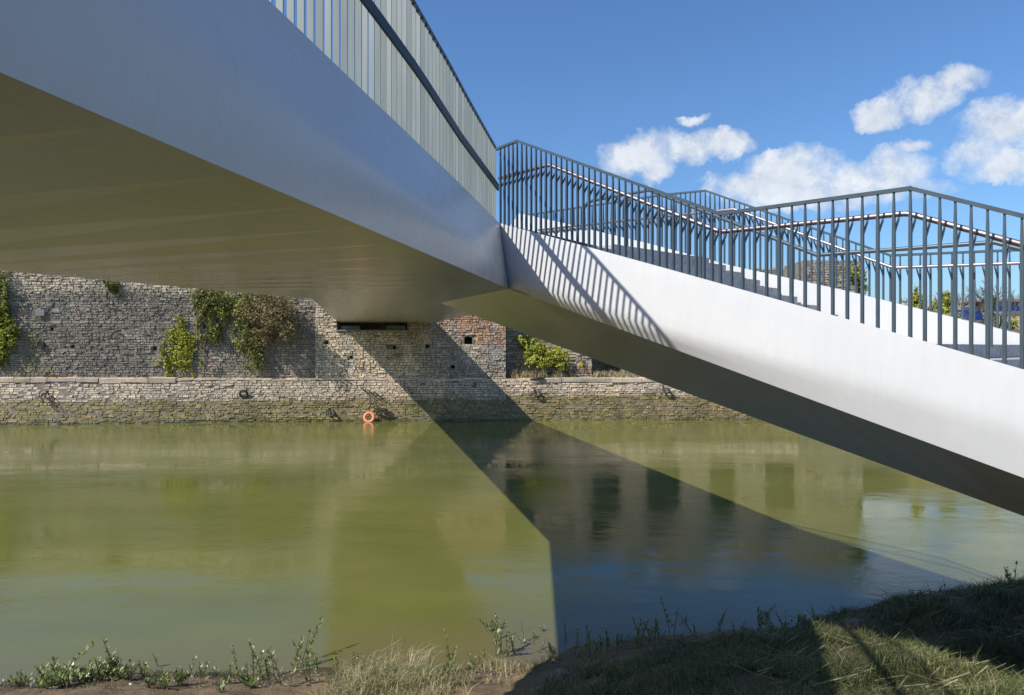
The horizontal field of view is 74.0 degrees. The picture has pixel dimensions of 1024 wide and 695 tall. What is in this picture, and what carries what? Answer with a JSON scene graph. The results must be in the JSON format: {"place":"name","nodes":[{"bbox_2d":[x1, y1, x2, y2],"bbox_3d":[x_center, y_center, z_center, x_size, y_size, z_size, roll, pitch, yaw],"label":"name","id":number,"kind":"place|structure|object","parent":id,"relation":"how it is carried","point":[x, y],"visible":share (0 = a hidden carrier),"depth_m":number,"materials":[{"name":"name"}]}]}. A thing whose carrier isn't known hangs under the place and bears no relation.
{"place":"outdoors","nodes":[
{"label":"outdoors","id":0,"kind":"place"},
{"bbox_2d":[0,613,850,689],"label":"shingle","id":1,"kind":"object","parent":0,"point":[283,674],"visible":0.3,"depth_m":12.17,"materials":[{"name":"stone"}]},
{"bbox_2d":[0,420,1023,684],"bbox_3d":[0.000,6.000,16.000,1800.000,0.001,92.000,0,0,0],"label":"river","id":2,"kind":"structure","parent":0,"point":[174,546],"depth_m":21.57,"materials":[{"name":"liquid"}]},
{"bbox_2d":[0,377,758,424],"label":"quay wall","id":3,"kind":"structure","parent":2,"relation":"in","point":[113,400],"depth_m":55.38,"materials":[{"name":"stone"}]},
{"bbox_2d":[39,389,54,408],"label":"wall plant","id":4,"kind":"object","parent":3,"relation":"attached to","point":[50,400],"visible":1,"depth_m":53.13,"materials":[{"name":"plant"}]},
{"bbox_2d":[0,271,314,378],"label":"retaining wall","id":5,"kind":"structure","parent":3,"relation":"on","point":[84,328],"depth_m":54.78,"materials":[{"name":"stone"}]},
{"bbox_2d":[0,270,10,322],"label":"ivy patch","id":6,"kind":"object","parent":5,"relation":"attached to","point":[3,291],"visible":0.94,"depth_m":53.64,"materials":[{"name":"green plant"}]},
{"bbox_2d":[0,302,20,369],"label":"ivy patch","id":7,"kind":"object","parent":5,"relation":"attached to","point":[7,328],"visible":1,"depth_m":53.54,"materials":[{"name":"green plant"}]},
{"bbox_2d":[35,309,44,315],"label":"wall plaque","id":8,"kind":"object","parent":5,"relation":"attached to","point":[39,312],"depth_m":54.07,"materials":[{"name":"stone"}]},
{"bbox_2d":[36,341,44,347],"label":"drain pipe","id":9,"kind":"object","parent":5,"relation":"attached to","point":[40,344],"visible":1,"depth_m":54.04,"materials":[{"name":"metal"}]},
{"bbox_2d":[102,280,121,298],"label":"ivy patch","id":10,"kind":"object","parent":5,"relation":"attached to","point":[109,287],"visible":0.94,"depth_m":54.51,"materials":[{"name":"green plant"}]},
{"bbox_2d":[155,314,195,377],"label":"ivy patch","id":11,"kind":"object","parent":5,"relation":"attached to","point":[179,358],"visible":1,"depth_m":54.91,"materials":[{"name":"green plant"}]},
{"bbox_2d":[185,288,232,369],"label":"ivy patch","id":12,"kind":"object","parent":5,"relation":"attached to","point":[207,301],"visible":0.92,"depth_m":54.95,"materials":[{"name":"green plant"}]},
{"bbox_2d":[220,291,302,373],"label":"ivy","id":13,"kind":"object","parent":5,"relation":"attached to","point":[278,310],"visible":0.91,"depth_m":54.43,"materials":[{"name":"green plant"}]},
{"bbox_2d":[239,389,248,397],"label":"tyre","id":14,"kind":"object","parent":3,"relation":"attached to","point":[241,396],"visible":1,"depth_m":54.64,"materials":[{"name":"rubber"}]},
{"bbox_2d":[363,387,374,421],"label":"lifebuoy","id":15,"kind":"object","parent":3,"relation":"attached to","point":[368,413],"visible":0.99,"depth_m":54.77,"materials":[{"name":"orange plastic"}]},
{"bbox_2d":[369,402,393,416],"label":"driftwood","id":16,"kind":"object","parent":3,"relation":"on","point":[378,411],"visible":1,"depth_m":55.15,"materials":[{"name":"wood"}]},
{"bbox_2d":[315,302,505,378],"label":"bridge abutment","id":17,"kind":"object","parent":3,"relation":"on","point":[471,346],"visible":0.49,"depth_m":56.09,"materials":[{"name":"stone"}]},
{"bbox_2d":[530,366,544,379],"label":"dead branch","id":18,"kind":"object","parent":3,"relation":"on","point":[536,377],"visible":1,"depth_m":56.17,"materials":[{"name":"wood"}]},
{"bbox_2d":[506,366,637,377],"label":"dry grass","id":19,"kind":"structure","parent":3,"relation":"on","point":[524,374],"depth_m":57.03,"materials":[{"name":"plant"}]},
{"bbox_2d":[477,617,499,631],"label":"marsh plant","id":20,"kind":"object","parent":2,"relation":"in","point":[493,627],"visible":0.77,"depth_m":14.44,"materials":[{"name":"green plant"}]},
{"bbox_2d":[486,613,499,635],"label":"marsh plant","id":21,"kind":"object","parent":2,"relation":"in","point":[496,622],"visible":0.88,"depth_m":14.04,"materials":[{"name":"green plant"}]},
{"bbox_2d":[759,603,775,615],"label":"marsh plant","id":22,"kind":"object","parent":2,"relation":"in","point":[765,613],"visible":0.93,"depth_m":15.18,"materials":[{"name":"green plant"}]},
{"bbox_2d":[0,581,1023,694],"bbox_3d":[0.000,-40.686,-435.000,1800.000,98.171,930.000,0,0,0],"label":"bank","id":23,"kind":"structure","parent":0,"point":[300,684],"depth_m":11.07,"materials":[{"name":"soil"}]},
{"bbox_2d":[2,669,36,686],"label":"marsh plant","id":24,"kind":"object","parent":23,"relation":"on","point":[16,679],"visible":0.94,"depth_m":11.92,"materials":[{"name":"green plant"}]},
{"bbox_2d":[22,667,50,688],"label":"marsh plant","id":25,"kind":"object","parent":23,"relation":"on","point":[36,680],"visible":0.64,"depth_m":11.76,"materials":[{"name":"green plant"}]},
{"bbox_2d":[30,658,74,688],"bbox_3d":[-7.821,5.728,11.559,0.490,0.635,0.533,0,0,-11],"label":"marsh plant","id":26,"kind":"object","parent":23,"relation":"on","point":[57,679],"visible":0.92,"depth_m":11.50,"materials":[{"name":"green plant"}]},
{"bbox_2d":[34,641,93,683],"bbox_3d":[-7.959,5.743,12.070,0.348,0.739,0.998,0,0,32],"label":"marsh plant","id":27,"kind":"object","parent":23,"relation":"on","point":[54,667],"visible":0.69,"depth_m":11.87,"materials":[{"name":"green plant"}]},
{"bbox_2d":[56,660,75,685],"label":"marsh plant","id":28,"kind":"object","parent":23,"relation":"on","point":[68,676],"visible":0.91,"depth_m":11.65,"materials":[{"name":"green plant"}]},
{"bbox_2d":[70,661,91,684],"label":"marsh plant","id":29,"kind":"object","parent":23,"relation":"on","point":[78,675],"visible":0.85,"depth_m":11.76,"materials":[{"name":"green plant"}]},
{"bbox_2d":[70,658,94,681],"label":"marsh plant","id":30,"kind":"object","parent":23,"relation":"on","point":[91,670],"visible":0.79,"depth_m":11.93,"materials":[{"name":"green plant"}]},
{"bbox_2d":[71,657,102,682],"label":"marsh plant","id":31,"kind":"object","parent":23,"relation":"on","point":[95,674],"visible":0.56,"depth_m":11.95,"materials":[{"name":"green plant"}]},
{"bbox_2d":[76,665,101,683],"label":"marsh plant","id":32,"kind":"object","parent":23,"relation":"on","point":[85,676],"visible":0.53,"depth_m":11.81,"materials":[{"name":"green plant"}]},
{"bbox_2d":[94,648,119,680],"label":"marsh plant","id":33,"kind":"object","parent":23,"relation":"on","point":[103,671],"visible":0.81,"depth_m":11.96,"materials":[{"name":"green plant"}]},
{"bbox_2d":[105,653,121,680],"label":"marsh plant","id":34,"kind":"object","parent":23,"relation":"on","point":[115,665],"visible":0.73,"depth_m":12.03,"materials":[{"name":"green plant"}]},
{"bbox_2d":[101,659,139,681],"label":"marsh plant","id":35,"kind":"object","parent":23,"relation":"on","point":[129,673],"visible":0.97,"depth_m":11.85,"materials":[{"name":"green plant"}]},
{"bbox_2d":[103,638,150,680],"bbox_3d":[-6.806,5.598,11.886,0.891,0.903,0.371,0,0,1],"label":"marsh plant","id":36,"kind":"object","parent":23,"relation":"on","point":[120,667],"visible":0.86,"depth_m":11.94,"materials":[{"name":"green plant"}]},
{"bbox_2d":[139,662,148,676],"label":"marsh plant","id":37,"kind":"object","parent":23,"relation":"on","point":[143,673],"visible":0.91,"depth_m":12.03,"materials":[{"name":"green plant"}]},
{"bbox_2d":[144,670,159,687],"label":"marsh plant","id":38,"kind":"object","parent":23,"relation":"on","point":[148,681],"visible":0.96,"depth_m":10.81,"materials":[{"name":"green plant"}]},
{"bbox_2d":[153,666,168,689],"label":"marsh plant","id":39,"kind":"object","parent":23,"relation":"on","point":[162,681],"visible":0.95,"depth_m":10.83,"materials":[{"name":"green plant"}]},
{"bbox_2d":[158,669,175,685],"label":"marsh plant","id":40,"kind":"object","parent":23,"relation":"on","point":[171,675],"visible":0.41,"depth_m":11.07,"materials":[{"name":"green plant"}]},
{"bbox_2d":[169,655,196,683],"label":"marsh plant","id":41,"kind":"object","parent":23,"relation":"on","point":[185,670],"visible":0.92,"depth_m":11.36,"materials":[{"name":"green plant"}]},
{"bbox_2d":[174,667,192,685],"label":"marsh plant","id":42,"kind":"object","parent":23,"relation":"on","point":[182,678],"visible":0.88,"depth_m":11.27,"materials":[{"name":"green plant"}]},
{"bbox_2d":[196,660,208,687],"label":"marsh plant","id":43,"kind":"object","parent":23,"relation":"on","point":[200,670],"visible":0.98,"depth_m":11.13,"materials":[{"name":"green plant"}]},
{"bbox_2d":[211,675,229,692],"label":"marsh plant","id":44,"kind":"object","parent":23,"relation":"on","point":[221,687],"visible":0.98,"depth_m":10.63,"materials":[{"name":"green plant"}]},
{"bbox_2d":[214,645,240,682],"bbox_3d":[-4.809,5.527,11.594,0.338,0.748,0.340,-25,-5,-1],"label":"marsh plant","id":45,"kind":"object","parent":23,"relation":"on","point":[235,663],"visible":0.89,"depth_m":11.61,"materials":[{"name":"green plant"}]},
{"bbox_2d":[223,662,258,688],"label":"marsh plant","id":46,"kind":"object","parent":23,"relation":"on","point":[246,682],"visible":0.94,"depth_m":11.00,"materials":[{"name":"green plant"}]},
{"bbox_2d":[250,648,265,683],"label":"marsh plant","id":47,"kind":"object","parent":23,"relation":"on","point":[254,664],"visible":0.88,"depth_m":11.48,"materials":[{"name":"green plant"}]},
{"bbox_2d":[248,638,271,678],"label":"marsh plant","id":48,"kind":"object","parent":23,"relation":"on","point":[257,658],"visible":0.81,"depth_m":12.02,"materials":[{"name":"green plant"}]},
{"bbox_2d":[264,655,274,683],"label":"marsh plant","id":49,"kind":"object","parent":23,"relation":"on","point":[265,665],"visible":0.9,"depth_m":11.73,"materials":[{"name":"green plant"}]},
{"bbox_2d":[271,639,303,685],"bbox_3d":[-3.513,5.016,10.640,0.511,0.861,0.166,0,0,-1],"label":"marsh plant","id":50,"kind":"object","parent":23,"relation":"on","point":[295,660],"visible":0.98,"depth_m":10.64,"materials":[{"name":"green plant"}]},
{"bbox_2d":[296,637,303,668],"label":"marsh plant","id":51,"kind":"object","parent":23,"relation":"on","point":[301,644],"visible":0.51,"depth_m":12.73,"materials":[{"name":"green plant"}]},
{"bbox_2d":[291,639,312,683],"bbox_3d":[-3.318,5.079,10.850,0.508,0.811,0.205,0,0,43],"label":"marsh plant","id":52,"kind":"object","parent":23,"relation":"on","point":[302,661],"visible":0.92,"depth_m":10.88,"materials":[{"name":"green plant"}]},
{"bbox_2d":[300,616,322,665],"bbox_3d":[-3.850,5.719,13.088,0.217,1.036,0.573,7,-8,23],"label":"marsh plant","id":53,"kind":"object","parent":23,"relation":"on","point":[310,646],"visible":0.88,"depth_m":13.06,"materials":[{"name":"green plant"}]},
{"bbox_2d":[310,647,317,676],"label":"marsh plant","id":54,"kind":"object","parent":23,"relation":"on","point":[314,663],"visible":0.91,"depth_m":11.36,"materials":[{"name":"green plant"}]},
{"bbox_2d":[0,630,701,694],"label":"straw and sprigs","id":55,"kind":"object","parent":23,"relation":"on","point":[271,684],"visible":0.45,"depth_m":12.09,"materials":[{"name":"beige plant"}]},
{"bbox_2d":[351,651,358,670],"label":"marsh plant","id":56,"kind":"object","parent":23,"relation":"on","point":[353,656],"visible":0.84,"depth_m":12.59,"materials":[{"name":"green plant"}]},
{"bbox_2d":[304,629,515,694],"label":"grass tussock","id":57,"kind":"object","parent":23,"relation":"on","point":[405,675],"depth_m":10.52,"materials":[{"name":"plant"}]},
{"bbox_2d":[443,650,455,677],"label":"marsh plant","id":58,"kind":"object","parent":23,"relation":"on","point":[450,664],"visible":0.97,"depth_m":10.60,"materials":[{"name":"green plant"}]},
{"bbox_2d":[444,628,456,675],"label":"marsh plant","id":59,"kind":"object","parent":23,"relation":"on","point":[447,646],"visible":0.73,"depth_m":11.44,"materials":[{"name":"green plant"}]},
{"bbox_2d":[467,655,480,669],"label":"marsh plant","id":60,"kind":"object","parent":23,"relation":"on","point":[472,663],"visible":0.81,"depth_m":12.65,"materials":[{"name":"green plant"}]},
{"bbox_2d":[493,623,503,657],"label":"marsh plant","id":61,"kind":"object","parent":23,"relation":"on","point":[500,636],"visible":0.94,"depth_m":13.23,"materials":[{"name":"green plant"}]},
{"bbox_2d":[474,655,531,674],"bbox_3d":[-0.220,5.749,12.287,1.296,0.413,0.846,0,0,0],"label":"grass tussock","id":62,"kind":"object","parent":23,"relation":"on","point":[505,667],"depth_m":12.25,"materials":[{"name":"plant"}]},
{"bbox_2d":[504,633,510,655],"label":"marsh plant","id":63,"kind":"object","parent":23,"relation":"on","point":[506,651],"visible":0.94,"depth_m":13.28,"materials":[{"name":"green plant"}]},
{"bbox_2d":[504,620,515,654],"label":"marsh plant","id":64,"kind":"object","parent":23,"relation":"on","point":[512,642],"visible":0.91,"depth_m":13.40,"materials":[{"name":"green plant"}]},
{"bbox_2d":[0,0,1023,515],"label":"footbridge","id":65,"kind":"object","parent":23,"relation":"on","point":[258,146],"visible":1,"depth_m":6.62,"materials":[{"name":"white metal"}]},
{"bbox_2d":[532,629,546,652],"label":"marsh plant","id":66,"kind":"object","parent":23,"relation":"on","point":[534,642],"visible":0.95,"depth_m":13.39,"materials":[{"name":"green plant"}]},
{"bbox_2d":[548,643,555,660],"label":"marsh plant","id":67,"kind":"object","parent":23,"relation":"on","point":[553,650],"visible":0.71,"depth_m":12.85,"materials":[{"name":"green plant"}]},
{"bbox_2d":[550,668,569,678],"bbox_3d":[0.724,4.988,10.354,0.280,0.178,0.263,0,0,-42],"label":"bank stone","id":68,"kind":"object","parent":23,"relation":"on","point":[559,670],"visible":0.5,"depth_m":10.29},
{"bbox_2d":[574,626,586,656],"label":"marsh plant","id":69,"kind":"object","parent":23,"relation":"on","point":[577,642],"visible":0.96,"depth_m":13.03,"materials":[{"name":"green plant"}]},
{"bbox_2d":[585,622,599,655],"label":"marsh plant","id":70,"kind":"object","parent":23,"relation":"on","point":[587,631],"visible":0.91,"depth_m":12.22,"materials":[{"name":"green plant"}]},
{"bbox_2d":[595,634,602,651],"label":"marsh plant","id":71,"kind":"object","parent":23,"relation":"on","point":[600,642],"visible":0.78,"depth_m":12.14,"materials":[{"name":"green plant"}]},
{"bbox_2d":[605,626,610,652],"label":"marsh plant","id":72,"kind":"object","parent":23,"relation":"on","point":[607,637],"visible":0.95,"depth_m":11.62,"materials":[{"name":"green plant"}]},
{"bbox_2d":[615,632,622,652],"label":"marsh plant","id":73,"kind":"object","parent":23,"relation":"on","point":[619,642],"visible":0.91,"depth_m":11.54,"materials":[{"name":"green plant"}]},
{"bbox_2d":[633,618,648,649],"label":"marsh plant","id":74,"kind":"object","parent":23,"relation":"on","point":[639,633],"visible":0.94,"depth_m":11.85,"materials":[{"name":"green plant"}]},
{"bbox_2d":[632,615,653,648],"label":"marsh plant","id":75,"kind":"object","parent":23,"relation":"on","point":[634,621],"visible":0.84,"depth_m":11.90,"materials":[{"name":"green plant"}]},
{"bbox_2d":[643,617,662,643],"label":"marsh plant","id":76,"kind":"object","parent":23,"relation":"on","point":[656,628],"visible":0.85,"depth_m":12.43,"materials":[{"name":"green plant"}]},
{"bbox_2d":[660,598,678,636],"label":"marsh plant","id":77,"kind":"object","parent":23,"relation":"on","point":[667,615],"visible":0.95,"depth_m":14.26,"materials":[{"name":"green plant"}]},
{"bbox_2d":[716,609,726,627],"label":"marsh plant","id":78,"kind":"object","parent":23,"relation":"on","point":[720,622],"visible":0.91,"depth_m":14.56,"materials":[{"name":"green plant"}]},
{"bbox_2d":[731,619,744,638],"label":"marsh plant","id":79,"kind":"object","parent":23,"relation":"on","point":[739,633],"visible":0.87,"depth_m":11.91,"materials":[{"name":"green plant"}]},
{"bbox_2d":[756,605,763,630],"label":"marsh plant","id":80,"kind":"object","parent":23,"relation":"on","point":[759,617],"visible":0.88,"depth_m":13.72,"materials":[{"name":"green plant"}]},
{"bbox_2d":[510,570,1023,694],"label":"grass","id":81,"kind":"structure","parent":23,"relation":"on","point":[846,675],"depth_m":9.41,"materials":[{"name":"plant"}]},
{"bbox_2d":[762,618,792,632],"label":"marsh plant","id":82,"kind":"object","parent":23,"relation":"on","point":[766,623],"visible":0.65,"depth_m":13.80,"materials":[{"name":"green plant"}]},
{"bbox_2d":[774,609,787,630],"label":"marsh plant","id":83,"kind":"object","parent":23,"relation":"on","point":[780,620],"visible":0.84,"depth_m":13.39,"materials":[{"name":"green plant"}]},
{"bbox_2d":[795,613,806,629],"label":"marsh plant","id":84,"kind":"object","parent":23,"relation":"on","point":[799,617],"visible":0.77,"depth_m":13.12,"materials":[{"name":"green plant"}]},
{"bbox_2d":[797,605,820,622],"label":"marsh plant","id":85,"kind":"object","parent":23,"relation":"on","point":[812,615],"visible":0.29,"depth_m":14.18,"materials":[{"name":"green plant"}]},
{"bbox_2d":[846,618,866,629],"bbox_3d":[6.212,4.978,12.219,0.410,0.202,0.285,0,0,18],"label":"bank stone","id":86,"kind":"object","parent":23,"relation":"on","point":[851,622],"visible":0.61,"depth_m":12.14,"materials":[{"name":"stone"}]},
{"bbox_2d":[1004,561,1017,581],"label":"marsh plant","id":87,"kind":"object","parent":23,"relation":"on","point":[1007,574],"visible":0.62,"depth_m":14.84,"materials":[{"name":"green plant"}]},
{"bbox_2d":[272,0,1023,304],"label":"sky","id":88,"kind":"structure","parent":0,"point":[756,103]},
{"bbox_2d":[927,299,1019,329],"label":"yard building","id":89,"kind":"structure","parent":0,"point":[979,302],"depth_m":112.00,"materials":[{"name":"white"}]},
{"bbox_3d":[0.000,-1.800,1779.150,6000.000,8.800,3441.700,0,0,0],"label":"far bank","id":90,"kind":"structure","parent":0,"visible":0},
{"bbox_2d":[576,353,591,376],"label":"buttress","id":91,"kind":"structure","parent":90,"relation":"on","point":[584,370],"depth_m":57.30,"materials":[{"name":"stone"}]},
{"bbox_2d":[616,367,643,377],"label":"buttress","id":92,"kind":"structure","parent":90,"relation":"on","point":[620,370],"depth_m":57.35,"materials":[{"name":"stone"}]},
{"bbox_2d":[506,268,783,377],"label":"recessed wall","id":93,"kind":"structure","parent":90,"relation":"on","point":[515,358],"depth_m":57.97,"materials":[{"name":"stone"}]},
{"bbox_2d":[512,334,585,373],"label":"ledge bush","id":94,"kind":"object","parent":93,"relation":"on","point":[534,357],"visible":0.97,"depth_m":56.95,"materials":[{"name":"green plant"}]},
{"bbox_2d":[784,260,859,291],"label":"buttress","id":95,"kind":"structure","parent":90,"relation":"on","point":[839,276],"depth_m":57.32,"materials":[{"name":"stone"}]},
{"bbox_2d":[844,264,867,293],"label":"ivy clump","id":96,"kind":"object","parent":95,"relation":"on","point":[852,272],"visible":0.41,"depth_m":56.58,"materials":[{"name":"green plant"}]},
{"bbox_2d":[913,283,922,308],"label":"ivy tree","id":97,"kind":"object","parent":90,"relation":"on","point":[916,299],"visible":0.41,"depth_m":71.73,"materials":[{"name":"green plant"}]},
{"bbox_2d":[928,298,937,312],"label":"shrub","id":98,"kind":"object","parent":90,"relation":"on","point":[934,300],"visible":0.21,"depth_m":75.72,"materials":[{"name":"green plant"}]},
{"bbox_2d":[935,290,958,315],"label":"ivy tree","id":99,"kind":"object","parent":90,"relation":"on","point":[946,302],"visible":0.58,"depth_m":72.68,"materials":[{"name":"green plant"}]},
{"bbox_2d":[958,310,981,314],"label":"covered boat","id":100,"kind":"object","parent":90,"relation":"on","point":[967,312],"visible":0.17,"depth_m":91.32,"materials":[{"name":"fabric"}]},
{"bbox_2d":[960,314,983,323],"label":"covered boat","id":101,"kind":"object","parent":90,"relation":"on","point":[979,318],"visible":0.17,"depth_m":85.26,"materials":[{"name":"fabric"}]},
{"bbox_2d":[958,291,995,318],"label":"bare tree","id":102,"kind":"object","parent":90,"relation":"on","point":[967,296],"visible":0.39,"depth_m":81.19,"materials":[{"name":"brown plant"}]},
{"bbox_2d":[965,282,1007,324],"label":"bare tree","id":103,"kind":"object","parent":90,"relation":"on","point":[979,297],"visible":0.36,"depth_m":83.78,"materials":[{"name":"brown plant"}]},
{"bbox_2d":[980,295,999,326],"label":"ivy tree","id":104,"kind":"object","parent":90,"relation":"on","point":[994,300],"visible":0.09,"depth_m":69.75,"materials":[{"name":"green plant"}]},
{"bbox_2d":[993,315,1019,329],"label":"shrub","id":105,"kind":"object","parent":90,"relation":"on","point":[1014,322],"visible":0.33,"depth_m":69.54,"materials":[{"name":"green plant"}]},
{"bbox_2d":[994,306,1019,321],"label":"covered boat","id":106,"kind":"object","parent":90,"relation":"on","point":[1012,310],"visible":0.32,"depth_m":93.26,"materials":[{"name":"fabric"}]},
{"bbox_2d":[999,289,1019,318],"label":"bare tree","id":107,"kind":"object","parent":90,"relation":"on","point":[1014,302],"visible":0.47,"depth_m":88.32,"materials":[{"name":"brown plant"}]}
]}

